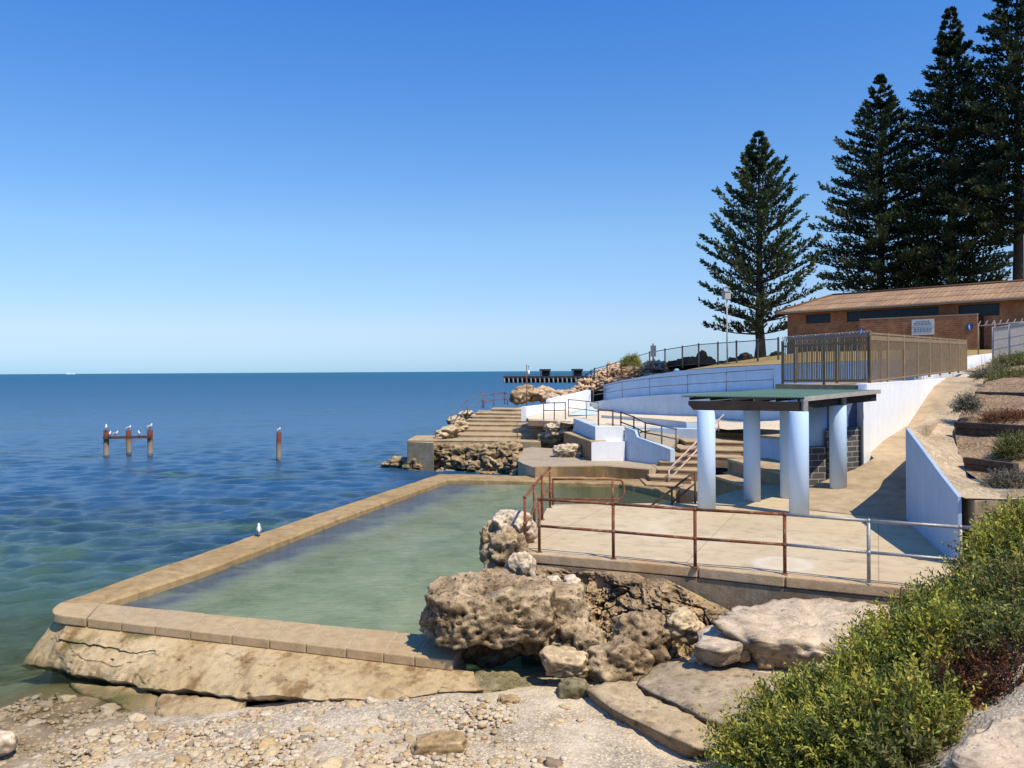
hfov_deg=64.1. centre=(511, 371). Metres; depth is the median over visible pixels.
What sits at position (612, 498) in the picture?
handrail
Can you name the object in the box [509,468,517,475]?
rubble rock
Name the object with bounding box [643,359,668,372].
bank rock
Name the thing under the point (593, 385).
bank rock
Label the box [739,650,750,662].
rock
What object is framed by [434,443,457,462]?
rubble rock
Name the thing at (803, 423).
pergola
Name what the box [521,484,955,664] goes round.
deck
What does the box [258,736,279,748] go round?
beach pebble
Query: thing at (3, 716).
beach pebble
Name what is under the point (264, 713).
beach pebble
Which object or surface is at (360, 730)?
beach pebble
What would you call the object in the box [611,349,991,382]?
lawn
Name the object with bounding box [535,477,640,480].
pool ledge
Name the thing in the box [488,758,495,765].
beach pebble
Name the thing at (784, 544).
deck railing
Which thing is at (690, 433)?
terrace kerb
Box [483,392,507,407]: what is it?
sea steps railing
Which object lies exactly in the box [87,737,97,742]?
beach pebble
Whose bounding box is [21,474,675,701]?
pool wall
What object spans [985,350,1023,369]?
shrub
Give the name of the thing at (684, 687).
ledge rock
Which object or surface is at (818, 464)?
block wall
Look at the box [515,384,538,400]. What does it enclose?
bank rock
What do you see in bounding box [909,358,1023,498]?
path
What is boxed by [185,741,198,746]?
beach pebble
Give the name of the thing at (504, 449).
rubble rock
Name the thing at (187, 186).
sky
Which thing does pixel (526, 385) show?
marker pole
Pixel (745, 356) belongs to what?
dark boulder
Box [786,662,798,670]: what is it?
rock
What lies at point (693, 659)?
rock
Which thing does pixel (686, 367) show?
dark boulder
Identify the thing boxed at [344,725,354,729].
beach pebble
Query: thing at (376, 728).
beach pebble
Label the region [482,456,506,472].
rubble rock
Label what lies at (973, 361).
retaining wall
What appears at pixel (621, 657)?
boulder
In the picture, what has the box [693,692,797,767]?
shrub
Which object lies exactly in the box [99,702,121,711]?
beach pebble
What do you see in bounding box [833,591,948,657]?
shrub
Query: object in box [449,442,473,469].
rubble rock
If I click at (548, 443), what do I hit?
boulder
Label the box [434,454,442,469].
rubble rock
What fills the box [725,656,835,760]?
shrub
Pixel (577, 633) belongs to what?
boulder
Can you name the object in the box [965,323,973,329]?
restroom sign
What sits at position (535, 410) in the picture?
amphitheatre wall
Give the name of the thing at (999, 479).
shrub
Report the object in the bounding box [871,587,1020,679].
shrub
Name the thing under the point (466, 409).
sea steps railing
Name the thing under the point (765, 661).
rock
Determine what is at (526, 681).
rock
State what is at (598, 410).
promenade railing
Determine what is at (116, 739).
beach pebble
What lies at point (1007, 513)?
shrub
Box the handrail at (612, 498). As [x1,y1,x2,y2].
[552,478,624,504]
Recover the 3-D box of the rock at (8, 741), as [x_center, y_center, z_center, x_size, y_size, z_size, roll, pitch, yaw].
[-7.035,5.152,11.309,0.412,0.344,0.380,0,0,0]
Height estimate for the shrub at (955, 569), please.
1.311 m
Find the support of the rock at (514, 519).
on the rock at (502, 545)
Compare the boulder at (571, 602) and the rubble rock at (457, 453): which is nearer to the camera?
the boulder at (571, 602)
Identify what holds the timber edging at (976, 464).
on the garden slope
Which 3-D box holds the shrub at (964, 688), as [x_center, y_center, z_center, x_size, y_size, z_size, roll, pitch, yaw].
[4.338,3.128,7.968,1.174,0.706,1.104,0,0,0]
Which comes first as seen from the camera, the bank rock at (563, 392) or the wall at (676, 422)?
the wall at (676, 422)
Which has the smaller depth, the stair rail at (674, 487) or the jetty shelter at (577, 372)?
the stair rail at (674, 487)
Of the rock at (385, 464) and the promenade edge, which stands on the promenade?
the promenade edge
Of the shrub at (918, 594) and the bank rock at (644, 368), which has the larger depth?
the bank rock at (644, 368)
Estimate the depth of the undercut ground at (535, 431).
45.66 m
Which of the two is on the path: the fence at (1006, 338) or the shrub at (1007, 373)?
the fence at (1006, 338)
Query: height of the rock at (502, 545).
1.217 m
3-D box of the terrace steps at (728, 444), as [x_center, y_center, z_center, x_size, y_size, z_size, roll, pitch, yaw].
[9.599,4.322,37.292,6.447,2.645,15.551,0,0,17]
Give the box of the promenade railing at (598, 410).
[597,409,613,425]
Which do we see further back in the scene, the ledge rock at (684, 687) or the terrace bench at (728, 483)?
the terrace bench at (728, 483)
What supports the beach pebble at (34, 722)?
on the beach
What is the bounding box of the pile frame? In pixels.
[103,429,152,456]
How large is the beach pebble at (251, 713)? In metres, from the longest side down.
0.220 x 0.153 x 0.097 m
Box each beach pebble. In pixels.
[0,714,8,719]
[17,763,29,767]
[26,718,42,725]
[30,694,39,699]
[32,753,41,758]
[33,706,40,711]
[36,700,53,708]
[57,694,77,702]
[79,714,88,718]
[84,728,100,734]
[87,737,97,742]
[89,751,104,760]
[90,744,106,751]
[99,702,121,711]
[101,708,115,715]
[109,734,125,743]
[110,747,125,753]
[117,751,128,755]
[128,712,146,721]
[132,721,151,730]
[148,732,164,743]
[156,724,168,730]
[164,762,177,767]
[165,733,183,739]
[174,754,190,765]
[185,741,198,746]
[187,750,199,756]
[193,741,201,746]
[205,750,213,754]
[222,756,233,762]
[224,750,236,756]
[246,709,258,717]
[248,749,258,755]
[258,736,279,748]
[260,711,271,716]
[260,744,279,759]
[294,758,305,765]
[298,734,309,742]
[299,724,314,731]
[329,731,338,735]
[340,760,355,767]
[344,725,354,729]
[345,700,362,707]
[352,725,368,735]
[361,752,370,758]
[364,763,388,767]
[365,696,379,703]
[369,726,380,731]
[378,713,394,721]
[404,734,413,741]
[406,741,414,751]
[427,702,436,707]
[427,723,434,727]
[458,714,469,725]
[477,720,487,728]
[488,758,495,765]
[493,713,503,718]
[534,756,545,762]
[544,756,563,767]
[550,717,564,723]
[559,704,570,709]
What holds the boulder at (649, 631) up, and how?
on the beach
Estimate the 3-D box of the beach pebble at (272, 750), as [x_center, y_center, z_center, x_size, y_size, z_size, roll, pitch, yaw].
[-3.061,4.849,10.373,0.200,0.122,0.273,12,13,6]
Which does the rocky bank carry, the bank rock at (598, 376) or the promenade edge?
the bank rock at (598, 376)
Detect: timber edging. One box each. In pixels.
[954,422,1023,436]
[963,457,1019,473]
[975,392,1023,395]
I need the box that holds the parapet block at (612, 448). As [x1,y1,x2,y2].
[591,426,624,460]
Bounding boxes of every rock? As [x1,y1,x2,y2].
[0,730,17,755]
[69,683,157,712]
[154,694,246,716]
[315,756,349,767]
[381,461,389,467]
[387,456,406,467]
[401,458,422,470]
[410,730,469,756]
[434,430,453,438]
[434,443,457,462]
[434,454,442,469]
[435,467,456,471]
[438,425,460,434]
[439,456,459,469]
[446,415,464,424]
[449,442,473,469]
[450,420,468,430]
[457,410,475,418]
[464,460,487,472]
[465,442,499,461]
[474,669,521,692]
[479,519,498,550]
[479,525,532,568]
[480,471,498,473]
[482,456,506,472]
[485,441,522,458]
[492,509,537,542]
[497,694,519,703]
[499,459,509,473]
[503,455,519,472]
[504,551,536,576]
[509,388,529,404]
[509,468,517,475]
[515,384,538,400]
[516,676,547,686]
[529,388,545,402]
[536,385,556,402]
[539,645,588,677]
[542,392,559,401]
[547,575,560,580]
[556,389,576,395]
[557,676,589,699]
[563,574,580,583]
[573,383,592,393]
[575,378,599,393]
[586,372,606,378]
[586,680,721,758]
[588,381,602,392]
[598,366,627,379]
[598,377,622,388]
[606,361,635,375]
[627,367,643,378]
[636,662,788,740]
[640,366,650,373]
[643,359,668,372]
[688,652,706,664]
[694,625,747,666]
[711,597,904,669]
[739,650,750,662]
[752,654,774,668]
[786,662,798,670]
[945,755,953,767]
[951,714,1023,767]
[975,729,985,732]
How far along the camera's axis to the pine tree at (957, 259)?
78.45 m
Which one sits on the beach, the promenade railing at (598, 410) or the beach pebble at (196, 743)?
the beach pebble at (196, 743)
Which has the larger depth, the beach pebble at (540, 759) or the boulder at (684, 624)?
the boulder at (684, 624)
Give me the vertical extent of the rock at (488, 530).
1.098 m
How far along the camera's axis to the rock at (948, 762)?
6.46 m
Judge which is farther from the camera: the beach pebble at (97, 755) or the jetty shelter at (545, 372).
the jetty shelter at (545, 372)
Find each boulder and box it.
[419,568,555,668]
[511,579,591,666]
[537,430,563,447]
[542,419,573,440]
[549,617,608,650]
[552,443,581,457]
[585,634,654,683]
[609,608,673,663]
[666,361,676,368]
[666,607,704,644]
[674,359,683,368]
[677,357,694,369]
[690,356,697,368]
[697,350,707,367]
[703,356,715,366]
[725,357,735,361]
[740,352,752,365]
[770,351,780,364]
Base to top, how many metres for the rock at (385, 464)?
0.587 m
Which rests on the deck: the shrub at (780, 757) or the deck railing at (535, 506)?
the deck railing at (535, 506)
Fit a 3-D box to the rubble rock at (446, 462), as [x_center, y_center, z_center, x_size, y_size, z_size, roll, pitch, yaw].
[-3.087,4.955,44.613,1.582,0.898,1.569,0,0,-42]
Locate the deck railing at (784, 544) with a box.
[536,497,975,584]
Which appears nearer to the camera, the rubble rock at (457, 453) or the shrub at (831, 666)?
the shrub at (831, 666)
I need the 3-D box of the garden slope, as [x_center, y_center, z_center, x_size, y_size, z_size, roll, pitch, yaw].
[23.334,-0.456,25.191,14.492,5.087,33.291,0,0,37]
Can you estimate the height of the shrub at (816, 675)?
1.036 m
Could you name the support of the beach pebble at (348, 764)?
on the beach
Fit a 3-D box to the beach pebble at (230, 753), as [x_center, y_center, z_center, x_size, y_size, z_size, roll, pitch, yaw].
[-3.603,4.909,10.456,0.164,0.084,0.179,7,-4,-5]
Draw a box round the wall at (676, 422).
[601,414,696,427]
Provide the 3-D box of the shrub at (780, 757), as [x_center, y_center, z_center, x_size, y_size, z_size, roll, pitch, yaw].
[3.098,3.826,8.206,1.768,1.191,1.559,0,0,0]
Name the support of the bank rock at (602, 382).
on the rocky bank
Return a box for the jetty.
[503,374,587,382]
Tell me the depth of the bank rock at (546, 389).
61.57 m
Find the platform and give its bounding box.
[775,380,906,401]
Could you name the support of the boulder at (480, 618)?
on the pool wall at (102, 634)
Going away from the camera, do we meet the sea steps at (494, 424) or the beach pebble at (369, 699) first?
the beach pebble at (369, 699)
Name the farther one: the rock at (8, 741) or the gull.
the gull
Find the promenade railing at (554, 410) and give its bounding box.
[543,402,566,419]
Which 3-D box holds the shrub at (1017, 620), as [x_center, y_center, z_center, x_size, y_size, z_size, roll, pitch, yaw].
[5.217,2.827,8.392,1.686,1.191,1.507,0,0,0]
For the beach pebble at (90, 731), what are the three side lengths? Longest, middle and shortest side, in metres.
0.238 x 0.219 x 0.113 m
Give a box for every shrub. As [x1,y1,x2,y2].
[617,351,646,368]
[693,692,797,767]
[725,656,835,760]
[726,683,860,767]
[767,664,936,767]
[780,646,871,701]
[790,628,924,709]
[822,646,987,761]
[831,596,970,686]
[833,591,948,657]
[833,691,975,767]
[868,569,968,619]
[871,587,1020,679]
[910,536,1023,591]
[912,563,1023,648]
[916,649,1004,716]
[933,539,1023,615]
[936,510,1023,580]
[938,629,1023,708]
[939,587,1023,672]
[947,390,986,421]
[962,487,1023,559]
[965,362,1005,381]
[972,406,1023,423]
[974,467,1023,489]
[980,361,1023,382]
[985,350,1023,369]
[986,429,1023,460]
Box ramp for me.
[809,377,983,519]
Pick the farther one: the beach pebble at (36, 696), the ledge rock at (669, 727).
the beach pebble at (36, 696)
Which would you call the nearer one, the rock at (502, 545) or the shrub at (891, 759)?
the shrub at (891, 759)
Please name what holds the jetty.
in the sea
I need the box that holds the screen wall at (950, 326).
[859,313,978,350]
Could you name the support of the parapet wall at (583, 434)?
on the walkway
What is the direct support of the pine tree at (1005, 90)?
on the lawn at (764, 360)
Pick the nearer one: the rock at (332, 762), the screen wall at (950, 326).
the rock at (332, 762)
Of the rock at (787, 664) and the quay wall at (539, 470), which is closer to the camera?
the rock at (787, 664)
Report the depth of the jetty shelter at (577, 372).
385.20 m
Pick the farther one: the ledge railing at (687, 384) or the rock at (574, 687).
the ledge railing at (687, 384)
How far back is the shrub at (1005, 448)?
16.74 m
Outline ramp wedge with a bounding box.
[569,406,597,414]
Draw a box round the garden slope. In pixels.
[954,364,1023,488]
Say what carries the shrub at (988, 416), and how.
on the garden slope
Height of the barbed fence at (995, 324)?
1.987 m
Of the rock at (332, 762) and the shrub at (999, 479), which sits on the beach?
the rock at (332, 762)
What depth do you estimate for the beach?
11.09 m
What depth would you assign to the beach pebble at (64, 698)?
13.43 m
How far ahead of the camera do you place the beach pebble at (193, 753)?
10.56 m
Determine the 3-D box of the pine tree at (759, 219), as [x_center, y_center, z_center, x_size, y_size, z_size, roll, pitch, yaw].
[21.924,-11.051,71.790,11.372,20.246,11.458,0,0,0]
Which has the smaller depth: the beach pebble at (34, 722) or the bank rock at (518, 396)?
the beach pebble at (34, 722)
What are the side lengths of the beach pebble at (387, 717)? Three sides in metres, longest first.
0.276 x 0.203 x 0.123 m
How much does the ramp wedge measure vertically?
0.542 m
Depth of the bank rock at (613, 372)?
78.08 m
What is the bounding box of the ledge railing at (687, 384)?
[594,368,773,397]
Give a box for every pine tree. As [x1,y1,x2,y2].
[696,130,828,357]
[802,73,963,292]
[883,6,1022,287]
[936,0,1023,279]
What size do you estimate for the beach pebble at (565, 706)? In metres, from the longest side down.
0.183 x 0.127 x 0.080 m
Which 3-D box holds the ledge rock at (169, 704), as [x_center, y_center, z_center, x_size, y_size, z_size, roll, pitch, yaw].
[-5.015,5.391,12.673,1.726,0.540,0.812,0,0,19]
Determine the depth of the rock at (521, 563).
14.80 m
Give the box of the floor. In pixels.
[527,408,779,431]
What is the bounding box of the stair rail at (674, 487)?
[651,471,696,504]
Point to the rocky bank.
(598, 397)
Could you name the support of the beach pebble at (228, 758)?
on the beach
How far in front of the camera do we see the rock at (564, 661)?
12.26 m
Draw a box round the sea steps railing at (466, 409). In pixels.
[450,391,482,424]
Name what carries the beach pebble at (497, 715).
on the beach
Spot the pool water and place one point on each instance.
(381, 568)
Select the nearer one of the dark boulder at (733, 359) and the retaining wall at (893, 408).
the retaining wall at (893, 408)
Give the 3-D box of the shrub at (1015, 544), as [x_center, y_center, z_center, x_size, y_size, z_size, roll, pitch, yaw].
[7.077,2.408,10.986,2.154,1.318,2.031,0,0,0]
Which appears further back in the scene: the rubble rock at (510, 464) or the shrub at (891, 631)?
the rubble rock at (510, 464)
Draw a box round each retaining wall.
[856,378,944,464]
[906,428,961,557]
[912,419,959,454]
[914,353,991,379]
[962,489,1023,556]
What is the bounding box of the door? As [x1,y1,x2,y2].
[978,316,983,348]
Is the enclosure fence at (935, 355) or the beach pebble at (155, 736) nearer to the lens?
the beach pebble at (155, 736)
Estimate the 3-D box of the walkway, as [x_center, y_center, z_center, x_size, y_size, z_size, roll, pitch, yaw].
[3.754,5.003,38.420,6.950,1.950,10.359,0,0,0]
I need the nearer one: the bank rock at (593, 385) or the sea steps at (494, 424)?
the sea steps at (494, 424)
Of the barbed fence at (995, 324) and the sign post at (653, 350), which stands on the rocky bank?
the sign post at (653, 350)
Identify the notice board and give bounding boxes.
[912,319,933,334]
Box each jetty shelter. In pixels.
[539,369,550,375]
[571,369,582,375]
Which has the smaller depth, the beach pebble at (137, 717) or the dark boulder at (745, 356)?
the beach pebble at (137, 717)
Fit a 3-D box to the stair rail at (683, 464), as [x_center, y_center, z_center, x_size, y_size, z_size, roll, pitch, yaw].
[7.984,3.210,35.441,0.273,2.380,7.304,0,0,31]
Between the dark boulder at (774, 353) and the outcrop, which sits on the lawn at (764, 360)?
the dark boulder at (774, 353)
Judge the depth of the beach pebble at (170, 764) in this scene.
10.26 m
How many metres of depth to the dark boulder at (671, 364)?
77.56 m
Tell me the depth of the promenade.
38.18 m
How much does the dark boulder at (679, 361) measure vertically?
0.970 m
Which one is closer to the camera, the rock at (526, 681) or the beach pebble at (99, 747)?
the beach pebble at (99, 747)
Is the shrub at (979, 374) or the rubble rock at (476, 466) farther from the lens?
the rubble rock at (476, 466)
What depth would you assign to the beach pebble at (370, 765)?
9.56 m
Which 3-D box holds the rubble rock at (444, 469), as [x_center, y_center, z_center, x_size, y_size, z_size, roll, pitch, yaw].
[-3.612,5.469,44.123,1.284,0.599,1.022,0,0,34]
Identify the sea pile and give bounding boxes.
[276,432,281,460]
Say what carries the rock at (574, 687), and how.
on the beach
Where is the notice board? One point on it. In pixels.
(922, 326)
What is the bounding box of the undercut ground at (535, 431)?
[531,426,543,434]
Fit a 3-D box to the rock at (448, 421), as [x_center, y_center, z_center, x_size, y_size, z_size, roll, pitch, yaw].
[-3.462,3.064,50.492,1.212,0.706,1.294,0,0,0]
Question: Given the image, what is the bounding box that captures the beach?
[0,566,1023,767]
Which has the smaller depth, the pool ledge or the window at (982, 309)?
the pool ledge
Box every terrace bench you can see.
[716,474,768,495]
[760,434,779,459]
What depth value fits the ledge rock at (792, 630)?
12.14 m
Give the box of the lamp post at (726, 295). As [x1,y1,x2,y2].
[720,290,730,363]
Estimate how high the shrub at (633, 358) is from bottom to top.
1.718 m
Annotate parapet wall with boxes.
[563,418,605,460]
[624,427,674,464]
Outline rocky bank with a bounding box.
[515,372,659,411]
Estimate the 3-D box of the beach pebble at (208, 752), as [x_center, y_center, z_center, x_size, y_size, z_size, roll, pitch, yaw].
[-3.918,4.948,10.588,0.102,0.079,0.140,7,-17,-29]
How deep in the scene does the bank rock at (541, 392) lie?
61.14 m
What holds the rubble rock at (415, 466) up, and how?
in the sea
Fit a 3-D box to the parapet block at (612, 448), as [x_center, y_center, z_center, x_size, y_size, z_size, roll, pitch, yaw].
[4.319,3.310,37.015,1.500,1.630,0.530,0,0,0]
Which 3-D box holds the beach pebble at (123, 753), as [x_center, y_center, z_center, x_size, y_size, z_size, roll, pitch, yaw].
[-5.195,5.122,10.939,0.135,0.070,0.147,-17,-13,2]
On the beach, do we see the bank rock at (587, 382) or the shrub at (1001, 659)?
the shrub at (1001, 659)
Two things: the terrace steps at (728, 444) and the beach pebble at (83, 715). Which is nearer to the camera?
the beach pebble at (83, 715)
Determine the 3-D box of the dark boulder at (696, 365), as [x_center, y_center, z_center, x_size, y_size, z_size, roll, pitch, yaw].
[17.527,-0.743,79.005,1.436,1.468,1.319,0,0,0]
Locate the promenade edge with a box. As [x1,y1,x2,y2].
[528,420,570,426]
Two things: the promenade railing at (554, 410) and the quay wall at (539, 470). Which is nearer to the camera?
the quay wall at (539, 470)
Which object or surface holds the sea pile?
in the sea
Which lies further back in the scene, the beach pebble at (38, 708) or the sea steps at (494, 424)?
the sea steps at (494, 424)
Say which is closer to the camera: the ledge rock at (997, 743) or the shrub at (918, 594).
the ledge rock at (997, 743)
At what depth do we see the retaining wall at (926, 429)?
19.57 m
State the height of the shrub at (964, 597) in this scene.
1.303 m
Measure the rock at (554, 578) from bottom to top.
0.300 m
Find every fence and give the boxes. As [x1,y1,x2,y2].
[594,337,779,380]
[781,330,966,384]
[977,318,1023,354]
[992,323,1023,361]
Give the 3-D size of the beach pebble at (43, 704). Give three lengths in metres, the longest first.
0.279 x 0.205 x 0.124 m
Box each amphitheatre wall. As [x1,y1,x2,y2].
[521,390,590,420]
[591,359,923,434]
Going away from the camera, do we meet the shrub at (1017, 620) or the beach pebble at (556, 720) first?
the shrub at (1017, 620)
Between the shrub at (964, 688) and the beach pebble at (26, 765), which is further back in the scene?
the beach pebble at (26, 765)
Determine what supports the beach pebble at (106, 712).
on the beach
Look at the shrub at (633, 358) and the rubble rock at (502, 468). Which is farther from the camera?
the shrub at (633, 358)
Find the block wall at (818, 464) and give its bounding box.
[809,403,860,487]
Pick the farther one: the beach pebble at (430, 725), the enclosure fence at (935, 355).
the enclosure fence at (935, 355)
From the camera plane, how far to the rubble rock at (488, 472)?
42.71 m
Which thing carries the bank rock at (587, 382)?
on the rocky bank
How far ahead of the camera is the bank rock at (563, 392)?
62.62 m
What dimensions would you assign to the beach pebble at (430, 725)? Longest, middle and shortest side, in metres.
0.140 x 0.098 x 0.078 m
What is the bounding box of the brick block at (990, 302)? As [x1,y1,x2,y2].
[775,279,1023,353]
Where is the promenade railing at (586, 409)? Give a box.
[568,399,598,417]
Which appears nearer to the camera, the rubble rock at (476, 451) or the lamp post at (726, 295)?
the rubble rock at (476, 451)
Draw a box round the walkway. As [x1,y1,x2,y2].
[518,447,656,478]
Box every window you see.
[807,314,830,322]
[848,307,938,321]
[959,303,999,315]
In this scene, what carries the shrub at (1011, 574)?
on the beach
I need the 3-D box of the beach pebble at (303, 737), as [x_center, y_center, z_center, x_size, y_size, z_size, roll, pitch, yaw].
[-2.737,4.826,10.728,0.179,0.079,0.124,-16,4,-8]
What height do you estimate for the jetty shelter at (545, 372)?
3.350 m
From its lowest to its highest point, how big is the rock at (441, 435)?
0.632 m
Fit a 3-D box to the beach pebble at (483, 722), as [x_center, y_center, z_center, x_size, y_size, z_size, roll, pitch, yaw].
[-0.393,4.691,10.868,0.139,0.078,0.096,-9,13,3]
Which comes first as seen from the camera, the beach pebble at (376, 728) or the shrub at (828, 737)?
the shrub at (828, 737)
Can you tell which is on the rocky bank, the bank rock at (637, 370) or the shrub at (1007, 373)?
the bank rock at (637, 370)
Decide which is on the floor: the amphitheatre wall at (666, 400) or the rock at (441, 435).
the amphitheatre wall at (666, 400)
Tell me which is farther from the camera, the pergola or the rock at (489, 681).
the pergola
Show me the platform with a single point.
(843, 386)
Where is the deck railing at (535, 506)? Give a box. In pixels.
[523,466,552,541]
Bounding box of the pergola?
[681,389,880,514]
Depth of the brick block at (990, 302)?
56.57 m
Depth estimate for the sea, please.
51.35 m
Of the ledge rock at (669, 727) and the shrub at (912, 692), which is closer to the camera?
the shrub at (912, 692)
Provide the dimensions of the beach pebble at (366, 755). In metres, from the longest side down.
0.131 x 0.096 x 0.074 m
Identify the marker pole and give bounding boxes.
[526,365,526,405]
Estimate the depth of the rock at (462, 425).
48.16 m
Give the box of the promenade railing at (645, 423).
[620,411,676,448]
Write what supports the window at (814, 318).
in the brick block at (990, 302)
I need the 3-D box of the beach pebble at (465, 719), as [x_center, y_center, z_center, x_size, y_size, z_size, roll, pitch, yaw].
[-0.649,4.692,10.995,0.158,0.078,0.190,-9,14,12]
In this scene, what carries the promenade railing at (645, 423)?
on the promenade
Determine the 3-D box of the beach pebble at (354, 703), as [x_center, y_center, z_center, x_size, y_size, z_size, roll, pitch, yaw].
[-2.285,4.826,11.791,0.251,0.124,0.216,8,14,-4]
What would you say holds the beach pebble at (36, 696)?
on the beach
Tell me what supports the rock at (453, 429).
on the sea steps at (494, 424)
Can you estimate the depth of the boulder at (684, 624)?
12.85 m
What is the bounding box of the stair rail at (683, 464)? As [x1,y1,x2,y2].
[668,414,723,481]
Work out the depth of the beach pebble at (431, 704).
11.57 m
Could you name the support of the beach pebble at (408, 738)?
on the beach
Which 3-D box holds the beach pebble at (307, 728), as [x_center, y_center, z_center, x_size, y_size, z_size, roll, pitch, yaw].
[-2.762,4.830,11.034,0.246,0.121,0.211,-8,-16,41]
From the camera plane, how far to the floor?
43.90 m
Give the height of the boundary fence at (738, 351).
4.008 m
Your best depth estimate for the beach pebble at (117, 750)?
11.01 m
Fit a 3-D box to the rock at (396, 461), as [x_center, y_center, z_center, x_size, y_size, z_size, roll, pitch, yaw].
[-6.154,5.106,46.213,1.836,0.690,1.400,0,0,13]
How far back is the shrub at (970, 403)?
20.41 m
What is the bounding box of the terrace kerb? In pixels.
[626,426,696,438]
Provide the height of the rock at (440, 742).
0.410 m
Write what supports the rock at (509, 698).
on the beach
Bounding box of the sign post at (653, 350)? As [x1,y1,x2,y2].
[651,343,655,367]
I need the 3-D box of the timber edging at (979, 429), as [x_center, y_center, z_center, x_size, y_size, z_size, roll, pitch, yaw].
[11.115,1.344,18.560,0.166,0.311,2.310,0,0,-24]
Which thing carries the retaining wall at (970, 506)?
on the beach
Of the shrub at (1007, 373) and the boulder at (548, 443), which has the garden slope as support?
the shrub at (1007, 373)
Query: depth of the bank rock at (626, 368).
79.07 m
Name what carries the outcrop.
on the beach
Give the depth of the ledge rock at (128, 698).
13.51 m
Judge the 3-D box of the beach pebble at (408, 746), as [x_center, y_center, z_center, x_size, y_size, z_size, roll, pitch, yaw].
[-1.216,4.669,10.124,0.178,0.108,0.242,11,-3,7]
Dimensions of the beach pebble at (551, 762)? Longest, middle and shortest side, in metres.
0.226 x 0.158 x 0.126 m
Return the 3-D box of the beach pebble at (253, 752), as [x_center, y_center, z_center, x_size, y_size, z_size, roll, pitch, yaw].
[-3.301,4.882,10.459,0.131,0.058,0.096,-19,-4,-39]
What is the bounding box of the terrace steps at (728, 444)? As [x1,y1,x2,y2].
[640,428,767,502]
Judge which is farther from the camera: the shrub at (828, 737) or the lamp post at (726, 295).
the lamp post at (726, 295)
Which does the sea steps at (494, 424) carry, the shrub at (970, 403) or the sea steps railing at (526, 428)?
the sea steps railing at (526, 428)
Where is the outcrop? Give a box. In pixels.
[518,565,728,658]
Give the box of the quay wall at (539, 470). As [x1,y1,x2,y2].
[534,465,651,479]
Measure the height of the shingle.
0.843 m
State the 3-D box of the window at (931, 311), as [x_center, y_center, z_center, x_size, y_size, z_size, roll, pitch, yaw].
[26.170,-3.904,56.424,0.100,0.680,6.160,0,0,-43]
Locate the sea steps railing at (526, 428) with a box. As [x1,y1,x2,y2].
[517,420,540,437]
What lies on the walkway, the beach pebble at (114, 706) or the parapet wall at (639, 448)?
the parapet wall at (639, 448)
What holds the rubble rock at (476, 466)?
in the sea
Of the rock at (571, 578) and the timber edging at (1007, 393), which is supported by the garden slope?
the timber edging at (1007, 393)
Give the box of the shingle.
[0,692,592,767]
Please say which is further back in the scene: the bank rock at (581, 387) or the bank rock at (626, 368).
the bank rock at (626, 368)
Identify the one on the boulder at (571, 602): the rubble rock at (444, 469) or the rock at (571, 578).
the rock at (571, 578)
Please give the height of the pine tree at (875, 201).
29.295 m
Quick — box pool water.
[120,484,674,651]
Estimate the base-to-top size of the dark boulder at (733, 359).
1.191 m
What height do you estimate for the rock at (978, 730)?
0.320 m
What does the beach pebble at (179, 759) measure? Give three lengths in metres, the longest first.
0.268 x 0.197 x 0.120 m
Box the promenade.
[528,419,678,448]
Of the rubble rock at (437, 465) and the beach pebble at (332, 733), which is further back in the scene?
the rubble rock at (437, 465)
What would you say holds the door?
in the brick block at (990, 302)
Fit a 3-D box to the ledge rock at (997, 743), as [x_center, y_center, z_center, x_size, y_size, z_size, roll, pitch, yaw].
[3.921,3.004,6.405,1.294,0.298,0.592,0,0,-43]
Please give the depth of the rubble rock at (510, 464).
42.31 m
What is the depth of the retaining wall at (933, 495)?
16.03 m
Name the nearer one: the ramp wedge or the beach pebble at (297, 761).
the beach pebble at (297, 761)
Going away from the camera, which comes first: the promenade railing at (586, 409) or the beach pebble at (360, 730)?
the beach pebble at (360, 730)
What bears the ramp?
on the deck
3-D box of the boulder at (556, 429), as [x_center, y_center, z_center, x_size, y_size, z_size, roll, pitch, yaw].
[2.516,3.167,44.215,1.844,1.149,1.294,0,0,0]
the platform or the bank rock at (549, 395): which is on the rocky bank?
the bank rock at (549, 395)
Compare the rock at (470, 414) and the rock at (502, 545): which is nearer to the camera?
the rock at (502, 545)
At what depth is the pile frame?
52.89 m
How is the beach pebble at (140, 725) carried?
on the beach
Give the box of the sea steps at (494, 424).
[407,407,540,470]
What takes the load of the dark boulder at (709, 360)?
on the lawn at (764, 360)
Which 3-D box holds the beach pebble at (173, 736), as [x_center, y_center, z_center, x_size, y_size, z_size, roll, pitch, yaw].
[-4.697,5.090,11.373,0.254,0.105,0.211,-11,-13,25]
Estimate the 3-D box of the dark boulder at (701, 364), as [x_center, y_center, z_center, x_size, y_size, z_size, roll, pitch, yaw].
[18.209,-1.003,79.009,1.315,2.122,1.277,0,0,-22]

